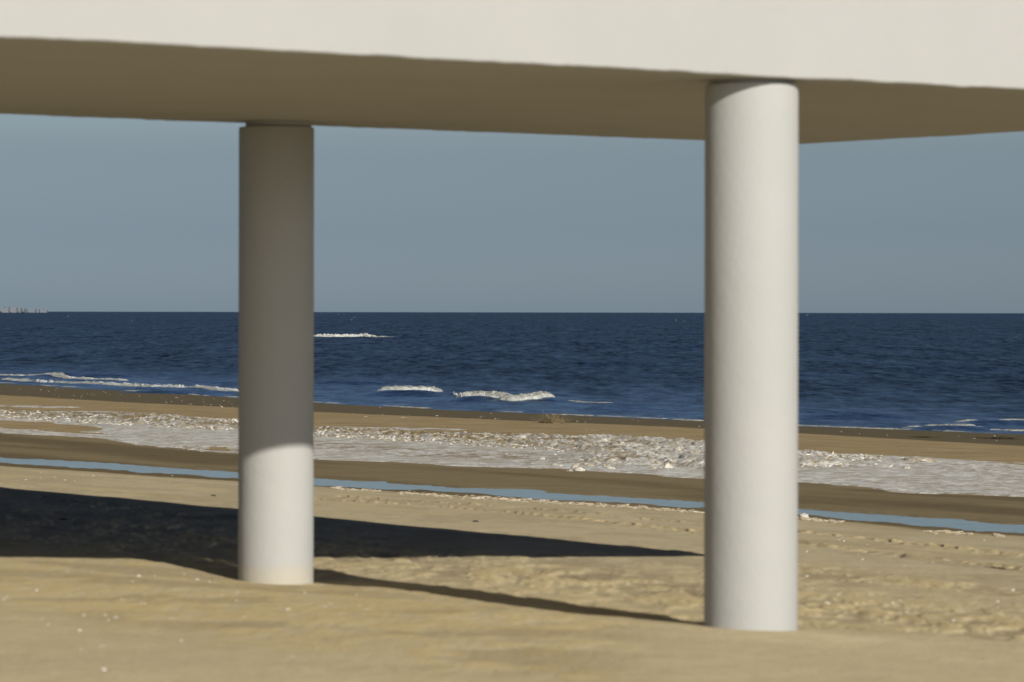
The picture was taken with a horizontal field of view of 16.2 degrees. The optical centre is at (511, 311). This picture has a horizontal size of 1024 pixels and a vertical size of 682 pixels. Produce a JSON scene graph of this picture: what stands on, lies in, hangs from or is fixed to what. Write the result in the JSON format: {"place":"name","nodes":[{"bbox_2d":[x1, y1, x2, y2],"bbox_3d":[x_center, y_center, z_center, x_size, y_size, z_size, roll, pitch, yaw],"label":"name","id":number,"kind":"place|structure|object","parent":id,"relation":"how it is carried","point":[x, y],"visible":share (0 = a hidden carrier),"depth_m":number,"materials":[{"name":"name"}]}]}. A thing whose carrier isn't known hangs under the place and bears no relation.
{"place":"outdoors","nodes":[
{"label":"outdoors","id":0,"kind":"place"},
{"bbox_2d":[0,384,1023,681],"bbox_3d":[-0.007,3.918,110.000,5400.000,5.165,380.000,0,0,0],"label":"sand beach","id":1,"kind":"structure","parent":0,"point":[498,590],"depth_m":24.83,"materials":[{"name":"beige sand"}]},
{"bbox_2d":[1,411,880,467],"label":"sandy rubble","id":2,"kind":"object","parent":1,"relation":"on","point":[357,436],"visible":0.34,"depth_m":75.32,"materials":[{"name":"grey stone"}]},
{"bbox_2d":[0,410,903,467],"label":"ice rubble","id":3,"kind":"object","parent":1,"relation":"on","point":[526,445],"visible":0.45,"depth_m":73.26,"materials":[{"name":"white ice"}]},
{"bbox_2d":[0,0,1023,630],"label":"beach building","id":4,"kind":"structure","parent":1,"relation":"on","point":[752,92],"depth_m":19.22,"materials":[{"name":"white paint"}]},
{"bbox_2d":[0,405,1023,496],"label":"ice crust","id":5,"kind":"object","parent":1,"relation":"on","point":[956,476],"visible":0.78,"depth_m":66.06},
{"bbox_2d":[662,462,671,467],"bbox_3d":[2.613,2.583,60.166,0.228,0.138,0.200,0,0,-16],"label":"ice block","id":6,"kind":"object","parent":5,"relation":"on","point":[667,465],"depth_m":60.10,"materials":[{"name":"white ice"}]},
{"bbox_2d":[897,456,938,461],"bbox_3d":[7.139,2.607,63.407,0.782,0.125,0.741,0,0,-11],"label":"ice mound","id":7,"kind":"object","parent":5,"relation":"on","point":[916,459],"visible":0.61,"depth_m":63.21,"materials":[{"name":"white ice"}]},
{"bbox_2d":[534,412,572,423],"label":"tumbleweed","id":8,"kind":"object","parent":1,"relation":"on","point":[548,419],"visible":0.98,"depth_m":89.66,"materials":[{"name":"plant"}]},
{"bbox_2d":[574,467,584,470],"bbox_3d":[1.109,2.596,59.278,0.193,0.080,0.187,0,0,-28],"label":"ice block","id":9,"kind":"object","parent":1,"relation":"on","point":[578,469],"depth_m":59.22,"materials":[{"name":"white ice"}]},
{"bbox_2d":[330,486,1004,536],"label":"crumbled ice","id":10,"kind":"structure","parent":1,"relation":"on","point":[639,506],"depth_m":47.71,"materials":[{"name":"white ice"}]},
{"bbox_2d":[799,513,808,517],"bbox_3d":[3.656,2.553,44.970,0.125,0.069,0.143,0,0,-17],"label":"ice block","id":11,"kind":"object","parent":1,"relation":"on","point":[805,515],"depth_m":44.93,"materials":[{"name":"white ice"}]},
{"bbox_2d":[907,435,941,437],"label":"seaweed clump","id":12,"kind":"object","parent":1,"relation":"on","point":[926,437],"visible":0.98,"depth_m":84.99,"materials":[{"name":"brown plant"}]},
{"bbox_2d":[963,435,1018,438],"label":"seaweed clump","id":13,"kind":"object","parent":1,"relation":"on","point":[997,437],"visible":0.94,"depth_m":87.45,"materials":[{"name":"brown plant"}]},
{"bbox_2d":[0,311,1023,434],"bbox_3d":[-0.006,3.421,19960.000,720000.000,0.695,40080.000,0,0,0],"label":"sea","id":14,"kind":"structure","parent":0,"point":[891,370],"depth_m":255.57,"materials":[{"name":"blue liquid"}]},
{"bbox_2d":[2,307,9,312],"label":"tower block","id":15,"kind":"structure","parent":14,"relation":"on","point":[6,310],"depth_m":8985.00,"materials":[{"name":"grey concrete"}]},
{"bbox_2d":[11,308,17,312],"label":"tower block","id":16,"kind":"structure","parent":14,"relation":"on","point":[14,310],"depth_m":9185.00,"materials":[{"name":"grey concrete"}]},
{"bbox_2d":[28,309,35,312],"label":"tower block","id":17,"kind":"structure","parent":14,"relation":"on","point":[31,310],"depth_m":9485.00,"materials":[{"name":"grey concrete"}]},
{"bbox_2d":[0,372,126,379],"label":"wave foam","id":18,"kind":"object","parent":14,"relation":"on","point":[54,374],"visible":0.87,"depth_m":188.49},
{"bbox_2d":[1,378,234,390],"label":"wave foam","id":19,"kind":"object","parent":14,"relation":"on","point":[150,385],"visible":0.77,"depth_m":168.72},
{"bbox_2d":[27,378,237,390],"bbox_3d":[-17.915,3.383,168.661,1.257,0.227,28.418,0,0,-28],"label":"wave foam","id":20,"kind":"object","parent":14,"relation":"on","point":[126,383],"visible":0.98,"depth_m":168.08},
{"bbox_2d":[317,333,369,336],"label":"wave foam","id":21,"kind":"object","parent":14,"relation":"on","point":[353,335],"visible":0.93,"depth_m":504.11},
{"bbox_2d":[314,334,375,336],"bbox_3d":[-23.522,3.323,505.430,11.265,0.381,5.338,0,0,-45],"label":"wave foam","id":22,"kind":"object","parent":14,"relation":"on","point":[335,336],"visible":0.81,"depth_m":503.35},
{"bbox_2d":[378,385,433,390],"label":"wave foam","id":23,"kind":"object","parent":14,"relation":"on","point":[396,388],"visible":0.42,"depth_m":149.94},
{"bbox_2d":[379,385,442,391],"bbox_3d":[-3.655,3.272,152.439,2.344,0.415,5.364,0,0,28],"label":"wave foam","id":24,"kind":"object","parent":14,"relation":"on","point":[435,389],"visible":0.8,"depth_m":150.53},
{"bbox_2d":[0,382,964,431],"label":"shore foam","id":25,"kind":"object","parent":14,"relation":"on","point":[593,415],"visible":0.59,"depth_m":118.38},
{"bbox_2d":[452,391,540,398],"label":"wave foam","id":26,"kind":"object","parent":14,"relation":"on","point":[466,394],"visible":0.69,"depth_m":139.81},
{"bbox_2d":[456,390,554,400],"bbox_3d":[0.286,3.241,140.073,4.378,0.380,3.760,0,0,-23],"label":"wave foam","id":27,"kind":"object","parent":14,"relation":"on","point":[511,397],"visible":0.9,"depth_m":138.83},
{"bbox_2d":[568,400,612,402],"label":"wave foam","id":28,"kind":"object","parent":14,"relation":"on","point":[589,402],"visible":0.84,"depth_m":137.58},
{"bbox_2d":[902,423,1023,430],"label":"wave foam","id":29,"kind":"object","parent":14,"relation":"on","point":[957,424],"visible":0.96,"depth_m":108.08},
{"bbox_2d":[955,418,1023,421],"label":"wave foam","id":30,"kind":"object","parent":14,"relation":"on","point":[998,419],"visible":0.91,"depth_m":113.25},
{"bbox_2d":[0,457,1023,532],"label":"tidal pool water","id":31,"kind":"structure","parent":0,"point":[976,526],"depth_m":51.72,"materials":[{"name":"blue liquid"}]},
{"bbox_2d":[0,114,1023,312],"label":"sky","id":32,"kind":"structure","parent":0,"point":[97,214],"materials":[{"name":"blue"}]},
{"bbox_2d":[985,563,1023,569],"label":"seaweed clump","id":33,"kind":"object","parent":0,"point":[1002,568],"visible":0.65,"depth_m":29.15,"materials":[{"name":"brown plant"}]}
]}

